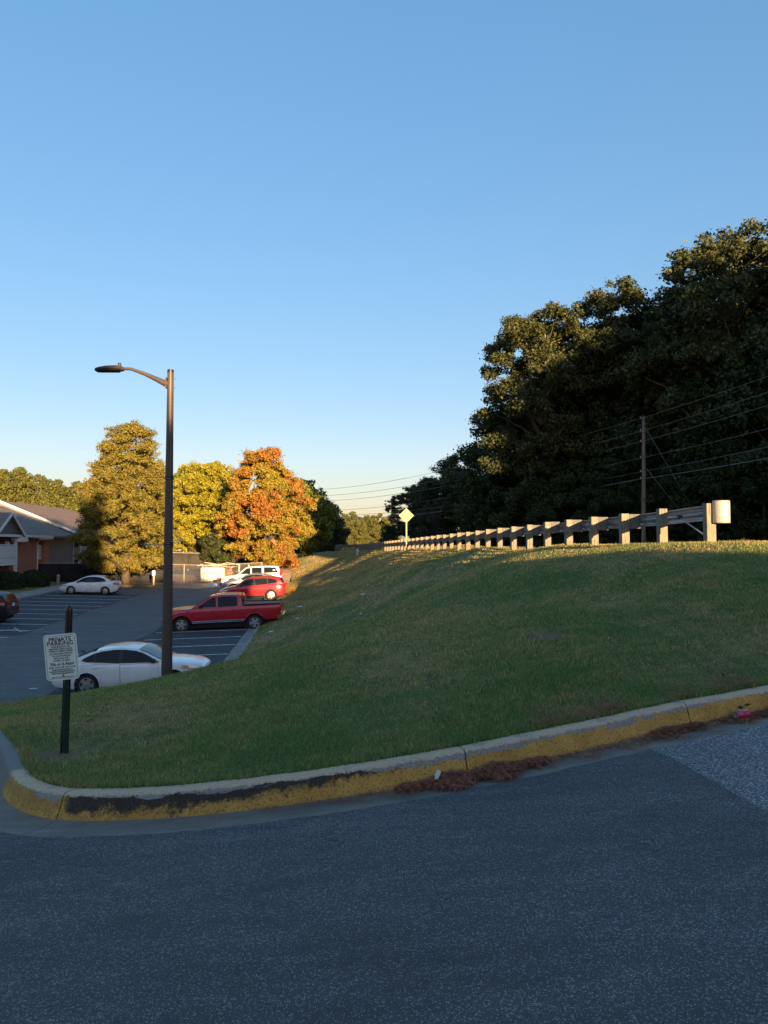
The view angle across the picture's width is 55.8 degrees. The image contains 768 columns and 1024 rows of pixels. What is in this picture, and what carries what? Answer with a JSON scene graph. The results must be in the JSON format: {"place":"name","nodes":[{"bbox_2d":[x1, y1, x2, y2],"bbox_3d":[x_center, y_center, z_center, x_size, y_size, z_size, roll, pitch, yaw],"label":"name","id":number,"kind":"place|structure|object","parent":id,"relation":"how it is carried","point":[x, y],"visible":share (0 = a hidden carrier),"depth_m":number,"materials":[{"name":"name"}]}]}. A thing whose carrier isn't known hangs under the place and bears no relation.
{"place":"outdoors","nodes":[
{"label":"outdoors","id":0,"kind":"place"},
{"bbox_2d":[0,582,70,593],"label":"side lawn","id":1,"kind":"structure","parent":0,"point":[14,591],"depth_m":59.53,"materials":[{"name":"green plant"}]},
{"bbox_2d":[0,570,25,589],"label":"clipped bush","id":2,"kind":"object","parent":1,"relation":"on","point":[10,580],"visible":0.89,"depth_m":58.28,"materials":[{"name":"green plant"}]},
{"bbox_2d":[22,569,50,587],"bbox_3d":[-29.826,5.820,61.817,2.466,1.940,2.439,0,-2,0],"label":"clipped bush","id":3,"kind":"object","parent":1,"relation":"on","point":[36,578],"visible":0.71,"depth_m":61.07,"materials":[{"name":"green plant"}]},
{"bbox_2d":[14,583,66,599],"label":"sidewalk","id":4,"kind":"structure","parent":0,"point":[32,593],"depth_m":56.18,"materials":[{"name":"concrete"}]},
{"bbox_2d":[0,588,220,702],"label":"parking lot","id":5,"kind":"structure","parent":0,"point":[23,666],"depth_m":35.92,"materials":[{"name":"grey asphalt"}]},
{"bbox_2d":[0,592,139,635],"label":"bay paving","id":6,"kind":"structure","parent":5,"relation":"on","point":[40,614],"depth_m":47.18,"materials":[{"name":"grey asphalt"}]},
{"bbox_2d":[0,591,18,621],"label":"car","id":7,"kind":"object","parent":6,"relation":"on","point":[9,604],"visible":1,"depth_m":39.29,"materials":[{"name":"black paint"}]},
{"bbox_2d":[3,593,16,601],"bbox_3d":[-20.440,4.669,39.618,0.205,0.338,1.478,2,-2,-5],"label":"rear window","id":8,"kind":"structure","parent":7,"relation":"in","point":[8,597],"depth_m":39.56,"materials":[{"name":"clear glass"}]},
{"bbox_2d":[59,575,122,594],"bbox_3d":[-23.275,5.754,57.699,4.509,1.502,1.988,2,-2,-5],"label":"sedan","id":9,"kind":"object","parent":6,"relation":"on","point":[105,585],"visible":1,"depth_m":56.94,"materials":[{"name":"white paint"}]},
{"bbox_2d":[45,598,263,695],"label":"bay paving","id":10,"kind":"structure","parent":5,"relation":"on","point":[221,648],"depth_m":32.47,"materials":[{"name":"grey asphalt"}]},
{"bbox_2d":[51,642,211,691],"bbox_3d":[-7.803,4.806,22.709,4.599,1.395,1.968,-1,-2,-5],"label":"sedan","id":11,"kind":"object","parent":10,"relation":"on","point":[108,665],"visible":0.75,"depth_m":21.90,"materials":[{"name":"white paint"}]},
{"bbox_2d":[160,592,285,631],"bbox_3d":[-8.134,5.044,37.057,6.080,1.825,2.259,-1,-2,-5],"label":"pickup truck","id":12,"kind":"object","parent":10,"relation":"on","point":[231,609],"visible":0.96,"depth_m":36.17,"materials":[{"name":"red paint"}]},
{"bbox_2d":[219,576,286,599],"bbox_3d":[-9.468,5.489,52.400,4.799,1.707,2.121,-1,-2,-5],"label":"crossover","id":13,"kind":"object","parent":10,"relation":"on","point":[269,587],"visible":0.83,"depth_m":51.60,"materials":[{"name":"red paint"}]},
{"bbox_2d":[238,586,253,594],"bbox_3d":[-9.783,5.582,51.428,1.145,0.590,0.074,-1,-2,-5],"label":"door","id":14,"kind":"structure","parent":13,"relation":"in","point":[249,590],"depth_m":51.44,"materials":[{"name":"red paint"}]},
{"bbox_2d":[255,578,266,584],"bbox_3d":[-8.770,4.964,51.672,0.860,0.470,0.180,-1,-2,-5],"label":"side window","id":15,"kind":"structure","parent":13,"relation":"in","point":[259,581],"depth_m":51.67,"materials":[{"name":"black glass"}]},
{"bbox_2d":[255,585,271,594],"bbox_3d":[-8.588,5.541,51.534,1.220,0.664,0.049,0,-2,-4],"label":"door","id":16,"kind":"structure","parent":13,"relation":"in","point":[259,590],"depth_m":51.51,"materials":[{"name":"red paint"}]},
{"bbox_2d":[221,573,272,588],"bbox_3d":[-11.115,5.875,60.993,4.949,1.484,2.094,-1,-2,-5],"label":"sedan","id":17,"kind":"object","parent":5,"relation":"on","point":[234,582],"visible":0.24,"depth_m":60.12,"materials":[{"name":"silver metal"}]},
{"bbox_2d":[224,597,278,661],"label":"lot curb","id":18,"kind":"structure","parent":5,"relation":"on","point":[244,642],"depth_m":30.78,"materials":[{"name":"concrete"}]},
{"bbox_2d":[221,565,282,582],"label":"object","id":19,"kind":"object","parent":5,"relation":"on","point":[274,570],"visible":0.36,"depth_m":64.82,"materials":[{"name":"beige paint"}]},
{"bbox_2d":[140,560,292,588],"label":"dirt ground","id":20,"kind":"structure","parent":0,"point":[287,572],"depth_m":72.08,"materials":[{"name":"brown soil"}]},
{"bbox_2d":[0,470,23,502],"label":"pine tree","id":21,"kind":"object","parent":20,"relation":"on","point":[7,490],"visible":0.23,"depth_m":105.89,"materials":[{"name":"green plant"}]},
{"bbox_2d":[9,467,26,489],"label":"pine tree","id":22,"kind":"object","parent":20,"relation":"on","point":[17,472],"visible":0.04,"depth_m":115.54,"materials":[{"name":"green plant"}]},
{"bbox_2d":[13,473,36,504],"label":"pine tree","id":23,"kind":"object","parent":20,"relation":"on","point":[21,483],"visible":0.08,"depth_m":108.74,"materials":[{"name":"green plant"}]},
{"bbox_2d":[24,474,59,526],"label":"pine tree","id":24,"kind":"object","parent":20,"relation":"on","point":[41,484],"visible":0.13,"depth_m":107.23,"materials":[{"name":"green plant"}]},
{"bbox_2d":[34,479,73,530],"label":"pine tree","id":25,"kind":"object","parent":20,"relation":"on","point":[56,487],"visible":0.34,"depth_m":107.40,"materials":[{"name":"green plant"}]},
{"bbox_2d":[0,500,118,573],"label":"apartment building","id":26,"kind":"structure","parent":20,"relation":"on","point":[30,537],"depth_m":69.84,"materials":[{"name":"red brick"}]},
{"bbox_2d":[61,481,82,533],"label":"pine tree","id":27,"kind":"object","parent":20,"relation":"on","point":[74,503],"visible":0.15,"depth_m":109.22,"materials":[{"name":"green plant"}]},
{"bbox_2d":[36,563,162,582],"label":"screened fence","id":28,"kind":"object","parent":20,"relation":"on","point":[70,572],"visible":0.31,"depth_m":69.44,"materials":[{"name":"black fabric"}]},
{"bbox_2d":[123,582,162,587],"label":"island lawn","id":29,"kind":"structure","parent":20,"relation":"on","point":[140,585],"depth_m":65.96,"materials":[{"name":"plant"}]},
{"bbox_2d":[63,419,181,583],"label":"cypress tree","id":30,"kind":"object","parent":29,"relation":"on","point":[130,468],"visible":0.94,"depth_m":65.47,"materials":[{"name":"green plant"}]},
{"bbox_2d":[138,479,175,549],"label":"pine tree","id":31,"kind":"object","parent":20,"relation":"on","point":[149,547],"visible":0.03,"depth_m":106.01,"materials":[{"name":"green plant"}]},
{"bbox_2d":[163,470,209,524],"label":"round tree","id":32,"kind":"object","parent":20,"relation":"on","point":[177,475],"visible":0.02,"depth_m":110.20,"materials":[{"name":"yellow plant"}]},
{"bbox_2d":[173,460,247,553],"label":"yellow tree","id":33,"kind":"object","parent":20,"relation":"on","point":[199,507],"visible":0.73,"depth_m":82.62,"materials":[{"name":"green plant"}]},
{"bbox_2d":[201,567,223,581],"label":"banner","id":34,"kind":"object","parent":20,"relation":"on","point":[211,574],"visible":1,"depth_m":70.00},
{"bbox_2d":[173,562,261,582],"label":"chain link fence","id":35,"kind":"object","parent":20,"relation":"on","point":[208,567],"visible":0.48,"depth_m":70.82,"materials":[{"name":"grey metal"}]},
{"bbox_2d":[198,530,241,563],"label":"tree","id":36,"kind":"object","parent":20,"relation":"on","point":[213,550],"visible":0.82,"depth_m":79.07,"materials":[{"name":"green plant"}]},
{"bbox_2d":[173,532,275,570],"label":"brick building","id":37,"kind":"structure","parent":20,"relation":"on","point":[249,549],"depth_m":98.04,"materials":[{"name":"beige"}]},
{"bbox_2d":[173,552,291,568],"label":"screened fence","id":38,"kind":"object","parent":20,"relation":"on","point":[191,559],"visible":0.28,"depth_m":80.38,"materials":[{"name":"brown fabric"}]},
{"bbox_2d":[229,563,254,570],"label":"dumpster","id":39,"kind":"object","parent":20,"relation":"on","point":[242,566],"visible":0.24,"depth_m":76.92,"materials":[{"name":"beige metal"}]},
{"bbox_2d":[212,446,318,568],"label":"orange tree","id":40,"kind":"object","parent":20,"relation":"on","point":[277,515],"visible":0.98,"depth_m":76.03,"materials":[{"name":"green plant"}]},
{"bbox_2d":[0,749,767,1023],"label":"driveway","id":41,"kind":"structure","parent":0,"point":[629,889],"depth_m":3.12,"materials":[{"name":"grey asphalt"}]},
{"bbox_2d":[0,714,767,837],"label":"gutter","id":42,"kind":"object","parent":41,"relation":"on","point":[14,821],"visible":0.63,"depth_m":4.56,"materials":[{"name":"concrete"}]},
{"bbox_2d":[392,755,556,793],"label":"pine needles","id":43,"kind":"object","parent":42,"relation":"on","point":[456,779],"visible":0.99,"depth_m":4.73,"materials":[{"name":"brown plant"}]},
{"bbox_2d":[245,712,763,810],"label":"pine needles","id":44,"kind":"object","parent":42,"relation":"on","point":[564,756],"visible":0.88,"depth_m":5.03,"materials":[{"name":"brown plant"}]},
{"bbox_2d":[535,711,767,760],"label":"dry straw","id":45,"kind":"object","parent":42,"relation":"on","point":[713,723],"visible":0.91,"depth_m":5.25,"materials":[{"name":"brown plant"}]},
{"bbox_2d":[644,721,708,737],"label":"pine needles","id":46,"kind":"object","parent":42,"relation":"on","point":[674,728],"visible":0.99,"depth_m":5.37,"materials":[{"name":"brown plant"}]},
{"bbox_2d":[706,705,767,723],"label":"pine needles","id":47,"kind":"object","parent":42,"relation":"on","point":[753,714],"visible":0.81,"depth_m":5.56,"materials":[{"name":"brown plant"}]},
{"bbox_2d":[734,709,750,718],"bbox_3d":[2.745,1.548,5.551,0.130,0.068,0.066,1,-3,-22],"label":"drink can","id":48,"kind":"object","parent":47,"relation":"on","point":[742,714],"visible":0.99,"depth_m":5.53,"materials":[{"name":"metal"}]},
{"bbox_2d":[0,539,767,787],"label":"grass bank","id":49,"kind":"structure","parent":0,"point":[79,749],"depth_m":8.16,"materials":[{"name":"green plant"}]},
{"bbox_2d":[43,605,79,753],"bbox_3d":[-2.842,1.584,6.421,0.324,1.510,0.111,0,-2,4],"label":"parking sign","id":50,"kind":"object","parent":49,"relation":"on","point":[61,656],"visible":1,"depth_m":6.39,"materials":[{"name":"white metal"}]},
{"bbox_2d":[95,363,175,675],"bbox_3d":[-5.669,0.336,16.500,1.875,7.531,0.340,0,-2,0],"label":"street lamp","id":51,"kind":"object","parent":49,"relation":"on","point":[167,383],"visible":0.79,"depth_m":16.44,"materials":[{"name":"brown metal"}]},
{"bbox_2d":[283,582,297,594],"bbox_3d":[-7.055,5.539,52.807,1.690,0.999,1.717,0,-2,0],"label":"grass tuft","id":52,"kind":"object","parent":49,"relation":"on","point":[290,589],"visible":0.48,"depth_m":52.38,"materials":[{"name":"plant"}]},
{"bbox_2d":[272,477,339,556],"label":"leafy tree","id":53,"kind":"object","parent":49,"relation":"on","point":[323,518],"visible":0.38,"depth_m":98.09,"materials":[{"name":"green plant"}]},
{"bbox_2d":[314,528,331,552],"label":"dark tree","id":54,"kind":"object","parent":49,"relation":"on","point":[324,548],"visible":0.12,"depth_m":120.92,"materials":[{"name":"green plant"}]},
{"bbox_2d":[321,499,350,550],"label":"dark tree","id":55,"kind":"object","parent":49,"relation":"on","point":[339,524],"visible":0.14,"depth_m":127.04,"materials":[{"name":"green plant"}]},
{"bbox_2d":[0,685,767,820],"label":"curb","id":56,"kind":"structure","parent":49,"relation":"on","point":[21,789],"depth_m":4.78,"materials":[{"name":"concrete"}]},
{"bbox_2d":[2,677,767,788],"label":"grass fringe","id":57,"kind":"object","parent":49,"relation":"on","point":[20,746],"depth_m":5.15,"materials":[{"name":"plant"}]},
{"bbox_2d":[30,540,762,779],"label":"fallen leaves","id":58,"kind":"object","parent":49,"relation":"on","point":[591,702],"depth_m":7.02,"materials":[{"name":"brown plant"}]},
{"bbox_2d":[52,539,746,769],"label":"weeds","id":59,"kind":"object","parent":49,"relation":"on","point":[325,731],"visible":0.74,"depth_m":7.67,"materials":[{"name":"green plant"}]},
{"bbox_2d":[399,508,413,550],"bbox_3d":[1.455,1.146,47.019,0.980,2.818,0.056,0,-2,-6],"label":"warning sign","id":60,"kind":"object","parent":49,"relation":"on","point":[406,515],"visible":1,"depth_m":47.07,"materials":[{"name":"yellow metal"}]},
{"bbox_2d":[335,500,729,551],"label":"guard rail","id":61,"kind":"object","parent":49,"relation":"on","point":[711,515],"visible":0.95,"depth_m":20.18,"materials":[{"name":"brown wood"}]},
{"bbox_2d":[512,651,766,726],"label":"pine needles","id":62,"kind":"object","parent":49,"relation":"on","point":[672,692],"visible":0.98,"depth_m":5.69,"materials":[{"name":"brown plant"}]},
{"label":"utility pole","id":63,"kind":"object","parent":49,"relation":"on","visible":0},
{"bbox_2d":[332,376,767,488],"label":"power line","id":64,"kind":"object","parent":63,"relation":"attached to","point":[588,433],"visible":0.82,"depth_m":45.84,"materials":[{"name":"metal"}]},
{"bbox_2d":[0,0,767,538],"label":"sky","id":65,"kind":"structure","parent":0,"point":[320,216],"materials":[{"name":"blue"}]},
{"bbox_2d":[654,725,767,811],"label":"old driveway","id":66,"kind":"structure","parent":0,"point":[735,762],"depth_m":4.71,"materials":[{"name":"grey asphalt"}]},
{"label":"ground","id":67,"kind":"structure","parent":0,"visible":0},
{"bbox_2d":[341,513,356,550],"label":"pine tree","id":68,"kind":"object","parent":67,"relation":"on","point":[349,523],"visible":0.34,"depth_m":233.50,"materials":[{"name":"green plant"}]},
{"bbox_2d":[351,517,370,547],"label":"pine tree","id":69,"kind":"object","parent":67,"relation":"on","point":[361,536],"visible":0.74,"depth_m":238.41,"materials":[{"name":"green plant"}]},
{"bbox_2d":[367,515,382,543],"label":"pine tree","id":70,"kind":"object","parent":67,"relation":"on","point":[374,530],"visible":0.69,"depth_m":243.41,"materials":[{"name":"green plant"}]},
{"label":"main road","id":71,"kind":"structure","parent":0,"visible":0},
{"bbox_2d":[378,524,391,541],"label":"roadside tree","id":72,"kind":"object","parent":71,"relation":"on","point":[380,539],"visible":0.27,"depth_m":124.31,"materials":[{"name":"green plant"}]},
{"bbox_2d":[383,519,407,547],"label":"roadside tree","id":73,"kind":"object","parent":71,"relation":"on","point":[391,530],"visible":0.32,"depth_m":111.55,"materials":[{"name":"green plant"}]},
{"bbox_2d":[383,484,420,538],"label":"roadside tree","id":74,"kind":"object","parent":71,"relation":"on","point":[402,497],"visible":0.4,"depth_m":97.56,"materials":[{"name":"green plant"}]},
{"bbox_2d":[400,475,457,546],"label":"roadside tree","id":75,"kind":"object","parent":71,"relation":"on","point":[410,524],"visible":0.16,"depth_m":87.06,"materials":[{"name":"green plant"}]},
{"bbox_2d":[413,498,460,543],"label":"tree","id":76,"kind":"object","parent":71,"relation":"on","point":[433,516],"visible":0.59,"depth_m":74.95,"materials":[{"name":"green plant"}]},
{"bbox_2d":[411,458,475,546],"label":"roadside tree","id":77,"kind":"object","parent":71,"relation":"on","point":[428,495],"visible":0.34,"depth_m":76.82,"materials":[{"name":"green plant"}]},
{"bbox_2d":[435,499,472,545],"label":"roadside tree","id":78,"kind":"object","parent":71,"relation":"on","point":[451,521],"visible":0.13,"depth_m":74.10,"materials":[{"name":"green plant"}]},
{"bbox_2d":[468,479,525,546],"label":"understorey tree","id":79,"kind":"object","parent":71,"relation":"on","point":[473,506],"visible":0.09,"depth_m":58.84,"materials":[{"name":"green plant"}]},
{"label":"woodland floor","id":80,"kind":"structure","parent":0,"visible":0},
{"bbox_2d":[438,445,491,530],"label":"roadside tree","id":81,"kind":"object","parent":80,"relation":"on","point":[452,461],"visible":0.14,"depth_m":69.88,"materials":[{"name":"green plant"}]},
{"bbox_2d":[459,510,509,546],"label":"roadside tree","id":82,"kind":"object","parent":80,"relation":"on","point":[465,528],"visible":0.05,"depth_m":66.03,"materials":[{"name":"green plant"}]},
{"bbox_2d":[438,404,578,547],"bbox_3d":[10.450,-2.812,58.285,12.479,12.626,9.682,-1,-3,18],"label":"understorey tree","id":83,"kind":"object","parent":80,"relation":"on","point":[469,481],"visible":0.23,"depth_m":56.73,"materials":[{"name":"green plant"}]},
{"bbox_2d":[488,452,583,547],"bbox_3d":[10.957,-0.676,50.879,5.472,7.136,7.053,2,-3,-36],"label":"understorey tree","id":84,"kind":"object","parent":80,"relation":"on","point":[529,492],"visible":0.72,"depth_m":49.94,"materials":[{"name":"green plant"}]},
{"bbox_2d":[465,300,623,544],"bbox_3d":[12.001,-6.227,53.663,12.023,18.274,13.148,0,-2,-11],"label":"oak tree","id":85,"kind":"object","parent":80,"relation":"on","point":[521,385],"visible":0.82,"depth_m":50.60,"materials":[{"name":"green plant"}]},
{"bbox_2d":[482,393,619,543],"bbox_3d":[13.045,-3.317,55.669,10.658,13.406,12.187,-1,-2,14],"label":"understorey tree","id":86,"kind":"object","parent":80,"relation":"on","point":[492,495],"visible":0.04,"depth_m":53.49,"materials":[{"name":"green plant"}]},
{"bbox_2d":[537,456,615,547],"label":"understorey tree","id":87,"kind":"object","parent":80,"relation":"on","point":[581,505],"visible":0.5,"depth_m":48.87,"materials":[{"name":"green plant"}]},
{"bbox_2d":[500,372,660,542],"bbox_3d":[15.809,-3.759,54.737,10.945,14.273,14.107,1,-3,-18],"label":"understorey tree","id":88,"kind":"object","parent":80,"relation":"on","point":[558,402],"visible":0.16,"depth_m":52.24,"materials":[{"name":"green plant"}]},
{"bbox_2d":[517,275,693,543],"bbox_3d":[17.123,-7.351,54.786,14.745,20.765,14.422,2,-3,-32],"label":"oak tree","id":89,"kind":"object","parent":80,"relation":"on","point":[609,328],"visible":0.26,"depth_m":52.02,"materials":[{"name":"green plant"}]},
{"bbox_2d":[570,452,648,544],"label":"understorey tree","id":90,"kind":"object","parent":80,"relation":"on","point":[610,499],"visible":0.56,"depth_m":48.09,"materials":[{"name":"green plant"}]},
{"bbox_2d":[569,302,701,542],"bbox_3d":[19.468,-6.725,54.317,11.735,19.367,12.264,0,-2,7],"label":"oak tree","id":91,"kind":"object","parent":80,"relation":"on","point":[606,379],"visible":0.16,"depth_m":51.05,"materials":[{"name":"green plant"}]},
{"bbox_2d":[640,416,645,543],"bbox_3d":[16.064,-1.631,45.084,0.487,8.654,0.285,1,-3,-27],"label":"utility pole","id":92,"kind":"object","parent":80,"relation":"on","point":[643,531],"visible":0.77,"depth_m":45.03,"materials":[{"name":"brown wood"}]},
{"bbox_2d":[327,405,767,500],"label":"power line","id":93,"kind":"object","parent":92,"relation":"attached to","point":[580,456],"visible":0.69,"depth_m":46.74,"materials":[{"name":"metal"}]},
{"bbox_2d":[327,392,767,495],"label":"power line","id":94,"kind":"object","parent":92,"relation":"attached to","point":[590,444],"visible":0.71,"depth_m":45.07,"materials":[{"name":"metal"}]},
{"bbox_2d":[335,458,767,518],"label":"power line","id":95,"kind":"object","parent":92,"relation":"attached to","point":[599,486],"visible":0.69,"depth_m":44.80,"materials":[{"name":"metal"}]},
{"bbox_2d":[346,429,765,509],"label":"power line","id":96,"kind":"object","parent":92,"relation":"attached to","point":[594,468],"visible":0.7,"depth_m":45.83,"materials":[{"name":"metal"}]},
{"bbox_2d":[357,447,765,514],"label":"power line","id":97,"kind":"object","parent":92,"relation":"attached to","point":[607,478],"visible":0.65,"depth_m":43.70,"materials":[{"name":"metal"}]},
{"bbox_2d":[599,374,690,542],"bbox_3d":[20.427,-3.885,52.632,10.945,14.273,14.107,-2,-3,36],"label":"understorey tree","id":98,"kind":"object","parent":80,"relation":"on","point":[636,455],"visible":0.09,"depth_m":47.97,"materials":[{"name":"green plant"}]},
{"bbox_2d":[606,460,685,543],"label":"understorey tree","id":99,"kind":"object","parent":80,"relation":"on","point":[651,535],"visible":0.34,"depth_m":47.58,"materials":[{"name":"green plant"}]},
{"bbox_2d":[596,361,767,540],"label":"understorey tree","id":100,"kind":"object","parent":80,"relation":"on","point":[616,433],"visible":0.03,"depth_m":48.32,"materials":[{"name":"green plant"}]},
{"bbox_2d":[636,451,730,542],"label":"understorey tree","id":101,"kind":"object","parent":80,"relation":"on","point":[666,483],"visible":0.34,"depth_m":45.40,"materials":[{"name":"green plant"}]},
{"bbox_2d":[610,216,767,451],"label":"oak tree","id":102,"kind":"object","parent":80,"relation":"on","point":[694,299],"visible":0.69,"depth_m":44.73,"materials":[{"name":"green plant"}]},
{"bbox_2d":[617,325,766,524],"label":"understorey tree","id":103,"kind":"object","parent":80,"relation":"on","point":[691,441],"visible":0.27,"depth_m":44.34,"materials":[{"name":"green plant"}]},
{"bbox_2d":[655,263,767,428],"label":"oak tree","id":104,"kind":"object","parent":80,"relation":"on","point":[750,305],"visible":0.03,"depth_m":47.17,"materials":[{"name":"green plant"}]},
{"bbox_2d":[668,437,767,541],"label":"understorey tree","id":105,"kind":"object","parent":80,"relation":"on","point":[710,482],"visible":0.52,"depth_m":42.00,"materials":[{"name":"green plant"}]},
{"bbox_2d":[685,303,767,540],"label":"understorey tree","id":106,"kind":"object","parent":80,"relation":"on","point":[726,380],"visible":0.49,"depth_m":41.61,"materials":[{"name":"green plant"}]},
{"bbox_2d":[708,438,767,540],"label":"understorey tree","id":107,"kind":"object","parent":80,"relation":"on","point":[751,484],"visible":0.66,"depth_m":40.52,"materials":[{"name":"green plant"}]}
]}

